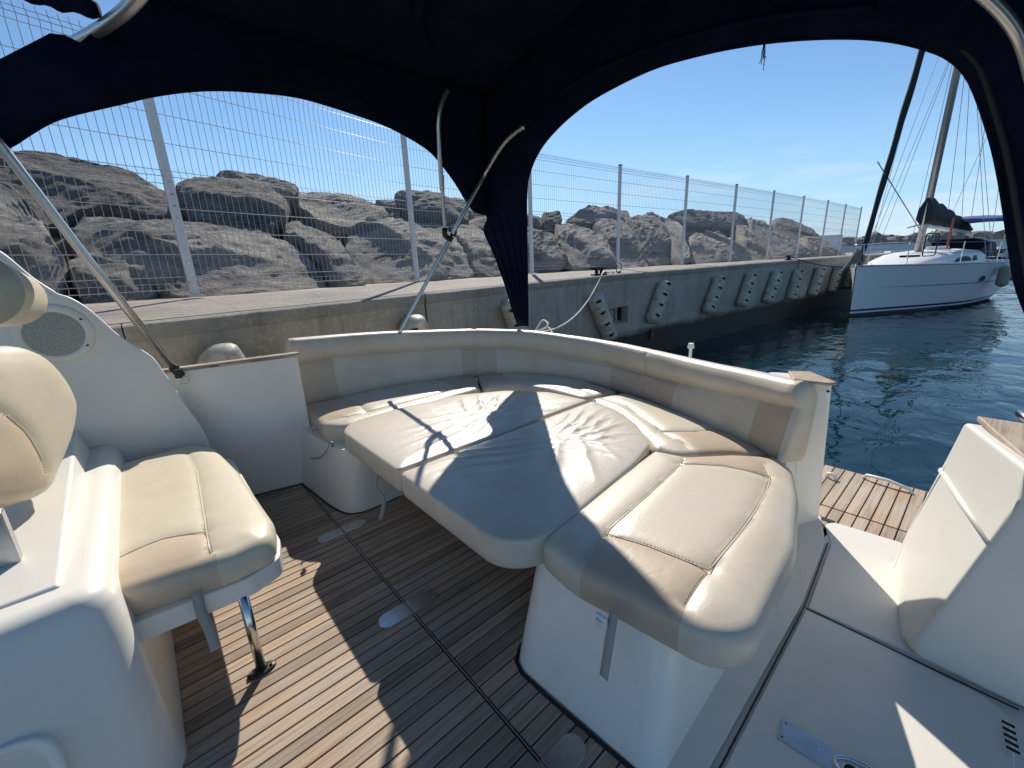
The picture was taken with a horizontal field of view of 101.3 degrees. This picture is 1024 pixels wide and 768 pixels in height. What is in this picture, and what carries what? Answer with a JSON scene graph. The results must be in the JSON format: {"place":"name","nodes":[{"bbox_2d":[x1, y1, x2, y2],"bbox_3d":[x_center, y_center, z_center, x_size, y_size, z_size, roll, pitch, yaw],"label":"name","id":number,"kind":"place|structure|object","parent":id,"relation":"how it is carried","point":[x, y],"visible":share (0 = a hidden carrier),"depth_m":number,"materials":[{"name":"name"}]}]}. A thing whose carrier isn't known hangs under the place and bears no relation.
{"place":"outdoors","nodes":[
{"label":"outdoors","id":0,"kind":"place"},
{"bbox_2d":[78,252,898,323],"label":"quay pavement","id":1,"kind":"structure","parent":0,"point":[144,310],"depth_m":4.18,"materials":[{"name":"concrete"}]},
{"bbox_2d":[0,0,862,297],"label":"fence","id":2,"kind":"object","parent":1,"relation":"on","point":[194,288],"visible":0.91,"depth_m":5.38,"materials":[{"name":"white metal"}]},
{"bbox_2d":[590,262,621,274],"bbox_3d":[1.715,-2.030,7.391,0.169,0.192,1.066,13,22,42],"label":"mooring cleat","id":3,"kind":"object","parent":1,"relation":"on","point":[600,268],"visible":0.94,"depth_m":7.18,"materials":[{"name":"black metal"}]},
{"bbox_2d":[799,236,840,257],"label":"boulder","id":4,"kind":"object","parent":1,"relation":"on","point":[816,245],"visible":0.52,"depth_m":18.55,"materials":[{"name":"stone"}]},
{"bbox_3d":[7.999,-3.654,12.137,0.424,0.142,0.130,-16,21,-39],"label":"mooring cleat","id":5,"kind":"object","parent":1,"relation":"on","visible":0},
{"bbox_2d":[791,257,854,266],"bbox_3d":[8.960,-3.483,11.966,1.825,0.348,0.024,1,16,13],"label":"bow line","id":6,"kind":"object","parent":5,"relation":"attached to","point":[818,264],"visible":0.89,"depth_m":12.02,"materials":[{"name":"black fabric"}]},
{"bbox_2d":[0,0,1003,238],"label":"sky","id":7,"kind":"structure","parent":0,"point":[816,123],"materials":[{"name":"blue"}]},
{"bbox_2d":[821,235,842,250],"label":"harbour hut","id":8,"kind":"object","parent":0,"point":[835,239],"visible":0.2,"depth_m":45.26,"materials":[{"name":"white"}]},
{"bbox_2d":[663,281,1023,491],"bbox_3d":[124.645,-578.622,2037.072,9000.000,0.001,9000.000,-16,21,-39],"label":"water","id":9,"kind":"structure","parent":0,"point":[913,393],"depth_m":6.68,"materials":[{"name":"teal liquid"}]},
{"bbox_2d":[108,253,892,372],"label":"quay wall","id":10,"kind":"structure","parent":9,"relation":"in","point":[628,297],"depth_m":6.45,"materials":[{"name":"concrete"}]},
{"bbox_2d":[197,343,249,368],"bbox_3d":[-1.864,0.115,3.052,0.270,0.877,0.592,9,19,34],"label":"quay fender","id":11,"kind":"object","parent":10,"relation":"attached to","point":[220,352],"visible":0.09,"depth_m":2.76,"materials":[{"name":"grey rubber"}]},
{"bbox_2d":[399,314,429,330],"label":"quay fender","id":12,"kind":"object","parent":10,"relation":"attached to","point":[416,322],"visible":0.12,"depth_m":4.10,"materials":[{"name":"grey rubber"}]},
{"bbox_2d":[500,299,528,329],"bbox_3d":[0.086,-0.736,5.675,0.270,0.855,0.576,9,19,34],"label":"quay fender","id":13,"kind":"object","parent":10,"relation":"attached to","point":[508,315],"visible":0.24,"depth_m":5.45,"materials":[{"name":"grey rubber"}]},
{"bbox_2d":[542,271,603,331],"bbox_3d":[0.883,-1.174,5.665,0.024,0.591,3.386,5,17,23],"label":"mooring rope","id":14,"kind":"object","parent":10,"relation":"hanging from","point":[568,321],"visible":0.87,"depth_m":5.66,"materials":[{"name":"grey fabric"}]},
{"bbox_2d":[534,319,552,332],"bbox_3d":[0.286,-0.544,4.089,0.155,0.145,0.316,-10,17,-25],"label":"rope loop","id":15,"kind":"object","parent":14,"relation":"attached to","point":[545,327],"visible":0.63,"depth_m":4.08,"materials":[{"name":"grey"}]},
{"bbox_2d":[587,292,616,340],"bbox_3d":[1.496,-1.102,6.938,0.616,0.824,0.300,-16,21,-39],"label":"quay fender","id":16,"kind":"object","parent":10,"relation":"attached to","point":[597,304],"visible":1,"depth_m":6.82,"materials":[{"name":"grey rubber"}]},
{"bbox_2d":[645,280,672,323],"bbox_3d":[2.754,-1.531,7.864,0.594,0.783,0.295,-16,21,-39],"label":"quay fender","id":17,"kind":"object","parent":10,"relation":"attached to","point":[658,302],"visible":1,"depth_m":7.76,"materials":[{"name":"grey rubber"}]},
{"bbox_2d":[702,275,725,314],"bbox_3d":[4.387,-1.929,9.116,0.631,0.820,0.298,-16,21,-39],"label":"quay fender","id":18,"kind":"object","parent":10,"relation":"attached to","point":[710,304],"visible":1,"depth_m":9.01,"materials":[{"name":"grey rubber"}]},
{"bbox_2d":[735,272,757,307],"bbox_3d":[5.615,-2.248,10.051,0.595,0.804,0.296,-16,21,-39],"label":"quay fender","id":19,"kind":"object","parent":10,"relation":"attached to","point":[746,290],"visible":1,"depth_m":9.95,"materials":[{"name":"grey rubber"}]},
{"bbox_2d":[762,270,782,303],"bbox_3d":[6.801,-2.531,10.960,0.660,0.855,0.299,-16,21,-39],"label":"quay fender","id":20,"kind":"object","parent":10,"relation":"attached to","point":[771,289],"visible":1,"depth_m":10.86,"materials":[{"name":"grey rubber"}]},
{"bbox_2d":[785,269,803,300],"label":"quay fender","id":21,"kind":"object","parent":10,"relation":"attached to","point":[794,285],"visible":1,"depth_m":11.79,"materials":[{"name":"grey rubber"}]},
{"bbox_2d":[807,267,825,296],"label":"quay fender","id":22,"kind":"object","parent":10,"relation":"attached to","point":[816,281],"visible":1,"depth_m":12.83,"materials":[{"name":"grey rubber"}]},
{"bbox_2d":[827,266,842,292],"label":"quay fender","id":23,"kind":"object","parent":10,"relation":"attached to","point":[835,277],"visible":0.91,"depth_m":13.91,"materials":[{"name":"grey rubber"}]},
{"bbox_2d":[842,265,852,288],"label":"quay fender","id":24,"kind":"object","parent":10,"relation":"attached to","point":[847,283],"visible":0.51,"depth_m":14.90,"materials":[{"name":"grey rubber"}]},
{"bbox_2d":[0,251,1023,767],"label":"motorboat","id":25,"kind":"object","parent":9,"relation":"on","point":[356,633],"visible":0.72,"depth_m":1.45,"materials":[{"name":"white fiberglass gelcoat"},{"name":"teak"}]},
{"bbox_2d":[0,261,47,326],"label":"head bolster","id":26,"kind":"object","parent":25,"relation":"attached to","point":[23,299],"visible":1,"depth_m":1.13,"materials":[{"name":"beige leather"}]},
{"bbox_2d":[0,346,76,507],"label":"helm backrest cushion","id":27,"kind":"object","parent":25,"relation":"attached to","point":[38,408],"visible":1,"depth_m":1.49,"materials":[{"name":"beige leather"}]},
{"bbox_2d":[118,445,276,615],"bbox_3d":[-1.466,0.523,1.809,0.574,0.130,1.322,-16,21,-39],"label":"helm seat cushion","id":28,"kind":"object","parent":25,"relation":"on","point":[194,519],"visible":0.67,"depth_m":1.53,"materials":[{"name":"beige leather"}]},
{"bbox_2d":[191,590,220,652],"bbox_3d":[-0.987,0.767,1.355,0.047,0.202,0.035,10,20,36],"label":"webbing strap","id":29,"kind":"object","parent":25,"relation":"hanging from","point":[206,623],"visible":1,"depth_m":1.36,"materials":[{"name":"grey fabric"}]},
{"bbox_2d":[311,440,329,458],"bbox_3d":[-1.204,0.412,2.614,0.308,0.215,0.022,10,20,38],"label":"webbing strap","id":30,"kind":"object","parent":25,"relation":"hanging from","point":[321,456],"visible":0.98,"depth_m":2.56,"materials":[{"name":"grey fabric"}]},
{"bbox_2d":[284,329,477,404],"bbox_3d":[-0.969,-0.207,3.365,1.482,0.505,0.279,-11,18,-29],"label":"backrest cushion","id":31,"kind":"object","parent":25,"relation":"attached to","point":[334,366],"visible":0.84,"depth_m":3.31,"materials":[{"name":"beige leather"}]},
{"bbox_2d":[306,375,480,441],"bbox_3d":[-0.791,0.121,3.170,1.363,0.127,0.676,-16,21,-39],"label":"seat cushion","id":32,"kind":"object","parent":25,"relation":"on","point":[331,419],"visible":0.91,"depth_m":2.97,"materials":[{"name":"beige leather"}]},
{"bbox_2d":[344,391,586,490],"bbox_3d":[-0.283,0.226,2.687,1.394,0.144,0.837,-16,21,-39],"label":"table cushion","id":33,"kind":"object","parent":25,"relation":"on","point":[391,447],"visible":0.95,"depth_m":2.43,"materials":[{"name":"beige leather"}]},
{"bbox_2d":[373,474,385,519],"bbox_3d":[-0.685,0.588,2.183,0.054,0.251,0.031,-3,16,-4],"label":"webbing strap","id":34,"kind":"object","parent":33,"relation":"hanging from","point":[380,493],"visible":0.98,"depth_m":2.19,"materials":[{"name":"grey fabric"}]},
{"bbox_2d":[0,0,1023,383],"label":"bimini top","id":35,"kind":"object","parent":25,"relation":"attached to","point":[482,102],"visible":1,"depth_m":2.17,"materials":[{"name":"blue fabric"}]},
{"bbox_2d":[402,402,649,568],"bbox_3d":[0.269,0.372,2.080,1.405,0.148,0.786,-16,21,-39],"label":"table cushion","id":36,"kind":"object","parent":25,"relation":"on","point":[514,499],"visible":0.98,"depth_m":1.80,"materials":[{"name":"beige leather"}]},
{"bbox_2d":[477,373,616,402],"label":"seat cushion","id":37,"kind":"object","parent":25,"relation":"on","point":[588,392],"visible":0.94,"depth_m":3.27,"materials":[{"name":"beige leather"}]},
{"bbox_2d":[474,329,652,397],"bbox_3d":[0.388,-0.223,3.389,1.586,0.418,0.400,8,19,32],"label":"backrest cushion","id":38,"kind":"object","parent":25,"relation":"attached to","point":[616,366],"visible":0.94,"depth_m":3.43,"materials":[{"name":"beige leather"}]},
{"bbox_2d":[599,610,617,680],"bbox_3d":[0.268,0.724,1.161,0.036,0.206,0.034,-16,21,-39],"label":"webbing strap","id":39,"kind":"object","parent":25,"relation":"hanging from","point":[608,645],"visible":1,"depth_m":1.15,"materials":[{"name":"grey fabric"}]},
{"bbox_2d":[543,452,797,668],"bbox_3d":[0.716,0.494,1.632,0.684,0.138,1.222,12,21,41],"label":"seat cushion","id":40,"kind":"object","parent":25,"relation":"on","point":[693,558],"visible":0.98,"depth_m":1.33,"materials":[{"name":"beige leather"}]},
{"bbox_2d":[592,394,768,456],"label":"seat cushion","id":41,"kind":"object","parent":25,"relation":"on","point":[666,430],"visible":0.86,"depth_m":2.23,"materials":[{"name":"beige leather"}]},
{"bbox_2d":[641,350,816,462],"bbox_3d":[1.136,0.044,2.388,0.184,0.390,1.117,-7,17,-17],"label":"backrest cushion","id":42,"kind":"object","parent":25,"relation":"attached to","point":[770,415],"visible":0.94,"depth_m":2.15,"materials":[{"name":"beige leather"}]},
{"bbox_2d":[884,250,907,253],"bbox_3d":[36.610,-11.825,40.291,2.200,1.800,4.084,5,17,25],"label":"moored boat","id":43,"kind":"object","parent":9,"relation":"on","point":[889,252],"visible":0.13,"depth_m":39.32,"materials":[{"name":"white"}]},
{"bbox_2d":[840,239,1006,252],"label":"harbour wall","id":44,"kind":"structure","parent":9,"relation":"in","point":[896,247],"depth_m":63.13,"materials":[{"name":"white"}]},
{"bbox_2d":[841,50,1009,315],"bbox_3d":[13.220,-10.867,11.906,10.602,18.001,3.452,-11,18,-28],"label":"sailboat","id":45,"kind":"object","parent":9,"relation":"on","point":[945,273],"visible":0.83,"depth_m":12.45,"materials":[{"name":"white plastic"}]},
{"bbox_2d":[955,256,971,261],"bbox_3d":[13.878,-3.846,12.887,1.203,0.149,0.025,-10,17,-25],"label":"window","id":46,"kind":"structure","parent":45,"relation":"in","point":[965,258],"depth_m":12.89,"materials":[{"name":"black glass"}]},
{"bbox_2d":[995,245,1010,286],"bbox_3d":[14.796,-3.540,12.590,0.295,1.223,0.298,2,16,15],"label":"boat fender","id":47,"kind":"object","parent":45,"relation":"hanging from","point":[1003,276],"visible":0.92,"depth_m":12.58,"materials":[{"name":"grey"}]},
{"bbox_2d":[985,247,1008,259],"bbox_3d":[41.734,-11.003,36.644,2.200,1.800,4.805,1,16,10],"label":"moored boat","id":48,"kind":"object","parent":9,"relation":"on","point":[1001,252],"visible":0.12,"depth_m":35.25,"materials":[{"name":"white"}]},
{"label":"far breakwater","id":49,"kind":"structure","parent":9,"relation":"in","visible":0},
{"bbox_2d":[841,229,1005,245],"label":"breakwater stones","id":50,"kind":"object","parent":49,"relation":"on","point":[974,234],"visible":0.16,"depth_m":63.01,"materials":[{"name":"grey stone"}]},
{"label":"rubble bank","id":51,"kind":"structure","parent":0,"visible":0},
{"bbox_2d":[51,204,694,325],"bbox_3d":[-0.106,-2.700,9.119,4.600,2.502,24.562,13,22,43],"label":"bank rubble","id":52,"kind":"object","parent":51,"relation":"on","point":[70,253],"depth_m":4.46,"materials":[{"name":"stone"}]},
{"bbox_2d":[0,182,70,296],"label":"boulder","id":53,"kind":"object","parent":52,"relation":"on","point":[21,232],"visible":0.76,"depth_m":3.69,"materials":[{"name":"stone"}]},
{"bbox_2d":[0,150,170,238],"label":"boulder","id":54,"kind":"object","parent":52,"relation":"on","point":[16,183],"visible":0.66,"depth_m":5.01,"materials":[{"name":"stone"}]},
{"bbox_2d":[66,257,157,302],"bbox_3d":[-3.841,-0.960,4.030,0.763,0.566,0.542,9,19,34],"label":"boulder","id":55,"kind":"object","parent":52,"relation":"on","point":[88,275],"visible":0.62,"depth_m":3.91,"materials":[{"name":"stone"}]},
{"bbox_2d":[68,217,326,314],"bbox_3d":[-3.567,-1.416,4.973,1.901,1.159,2.242,8,19,32],"label":"boulder","id":56,"kind":"object","parent":52,"relation":"on","point":[221,290],"visible":0.75,"depth_m":4.60,"materials":[{"name":"stone"}]},
{"bbox_2d":[175,177,289,238],"bbox_3d":[-4.390,-2.785,6.705,1.490,1.293,2.421,-12,19,-32],"label":"boulder","id":57,"kind":"object","parent":52,"relation":"on","point":[187,195],"visible":0.71,"depth_m":5.99,"materials":[{"name":"stone"}]},
{"bbox_2d":[216,170,298,204],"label":"boulder","id":58,"kind":"object","parent":57,"relation":"on","point":[236,174],"visible":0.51,"depth_m":7.99,"materials":[{"name":"stone"}]},
{"bbox_2d":[283,221,365,301],"bbox_3d":[-2.754,-1.819,6.133,0.747,1.231,2.051,-16,21,-39],"label":"boulder","id":59,"kind":"object","parent":52,"relation":"on","point":[359,281],"visible":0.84,"depth_m":5.77,"materials":[{"name":"stone"}]},
{"bbox_2d":[294,192,388,246],"bbox_3d":[-3.241,-3.193,8.086,1.665,1.258,3.035,-9,17,-23],"label":"boulder","id":60,"kind":"object","parent":52,"relation":"on","point":[343,213],"visible":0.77,"depth_m":7.31,"materials":[{"name":"stone"}]},
{"bbox_2d":[376,200,399,214],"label":"boulder","id":61,"kind":"object","parent":52,"relation":"on","point":[387,205],"visible":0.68,"depth_m":8.67,"materials":[{"name":"stone"}]},
{"bbox_2d":[345,217,475,298],"bbox_3d":[-1.614,-2.256,7.401,3.531,1.430,1.914,-33,34,-61],"label":"boulder","id":62,"kind":"object","parent":52,"relation":"on","point":[421,243],"visible":0.6,"depth_m":6.88,"materials":[{"name":"stone"}]},
{"bbox_2d":[395,190,468,225],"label":"boulder","id":63,"kind":"object","parent":52,"relation":"on","point":[427,212],"visible":0.66,"depth_m":8.97,"materials":[{"name":"stone"}]},
{"bbox_2d":[452,197,484,219],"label":"boulder","id":64,"kind":"object","parent":52,"relation":"on","point":[463,201],"visible":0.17,"depth_m":10.73,"materials":[{"name":"stone"}]},
{"bbox_2d":[449,223,501,285],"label":"boulder","id":65,"kind":"object","parent":52,"relation":"on","point":[480,253],"visible":0.43,"depth_m":7.81,"materials":[{"name":"stone"}]},
{"bbox_2d":[527,214,541,229],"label":"boulder","id":66,"kind":"object","parent":52,"relation":"on","point":[539,226],"visible":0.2,"depth_m":10.60,"materials":[{"name":"stone"}]},
{"bbox_2d":[527,227,567,272],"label":"boulder","id":67,"kind":"object","parent":52,"relation":"on","point":[547,246],"visible":0.61,"depth_m":8.84,"materials":[{"name":"stone"}]},
{"bbox_2d":[541,210,561,232],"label":"boulder","id":68,"kind":"object","parent":52,"relation":"on","point":[548,225],"visible":0.7,"depth_m":10.92,"materials":[{"name":"stone"}]},
{"bbox_2d":[553,223,615,277],"bbox_3d":[1.718,-3.437,10.582,1.377,1.466,3.894,-2,16,0],"label":"boulder","id":69,"kind":"object","parent":52,"relation":"on","point":[605,248],"visible":0.73,"depth_m":9.54,"materials":[{"name":"stone"}]},
{"bbox_2d":[544,232,559,246],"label":"boulder","id":70,"kind":"object","parent":69,"relation":"on","point":[553,236],"visible":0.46,"depth_m":10.17,"materials":[{"name":"stone"}]},
{"bbox_2d":[565,205,629,228],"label":"boulder","id":71,"kind":"object","parent":52,"relation":"on","point":[612,211],"visible":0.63,"depth_m":12.30,"materials":[{"name":"stone"}]},
{"bbox_2d":[592,218,647,273],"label":"boulder","id":72,"kind":"object","parent":52,"relation":"on","point":[612,230],"visible":0.63,"depth_m":10.91,"materials":[{"name":"stone"}]},
{"bbox_2d":[626,215,671,270],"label":"boulder","id":73,"kind":"object","parent":52,"relation":"on","point":[651,236],"visible":0.56,"depth_m":12.04,"materials":[{"name":"stone"}]},
{"bbox_2d":[642,211,664,220],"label":"boulder","id":74,"kind":"object","parent":52,"relation":"on","point":[655,215],"visible":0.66,"depth_m":14.49,"materials":[{"name":"stone"}]},
{"bbox_2d":[659,218,689,268],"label":"boulder","id":75,"kind":"object","parent":52,"relation":"on","point":[675,246],"visible":0.52,"depth_m":11.99,"materials":[{"name":"stone"}]},
{"bbox_2d":[667,209,745,237],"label":"boulder","id":76,"kind":"object","parent":52,"relation":"on","point":[703,215],"visible":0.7,"depth_m":16.16,"materials":[{"name":"stone"}]},
{"bbox_2d":[687,234,737,267],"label":"boulder","id":77,"kind":"object","parent":52,"relation":"on","point":[704,252],"visible":0.51,"depth_m":12.60,"materials":[{"name":"stone"}]},
{"bbox_2d":[704,230,751,263],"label":"boulder","id":78,"kind":"object","parent":52,"relation":"on","point":[716,235],"visible":0.43,"depth_m":14.14,"materials":[{"name":"stone"}]},
{"bbox_2d":[733,224,770,262],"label":"boulder","id":79,"kind":"object","parent":52,"relation":"on","point":[745,238],"visible":0.53,"depth_m":15.05,"materials":[{"name":"stone"}]},
{"bbox_2d":[755,231,818,261],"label":"boulder","id":80,"kind":"object","parent":52,"relation":"on","point":[792,248],"visible":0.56,"depth_m":16.23,"materials":[{"name":"stone"}]},
{"bbox_2d":[745,217,772,232],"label":"boulder","id":81,"kind":"object","parent":80,"relation":"on","point":[755,226],"visible":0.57,"depth_m":18.45,"materials":[{"name":"stone"}]},
{"bbox_2d":[772,217,819,238],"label":"boulder","id":82,"kind":"object","parent":80,"relation":"on","point":[796,231],"visible":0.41,"depth_m":20.57,"materials":[{"name":"stone"}]}
]}

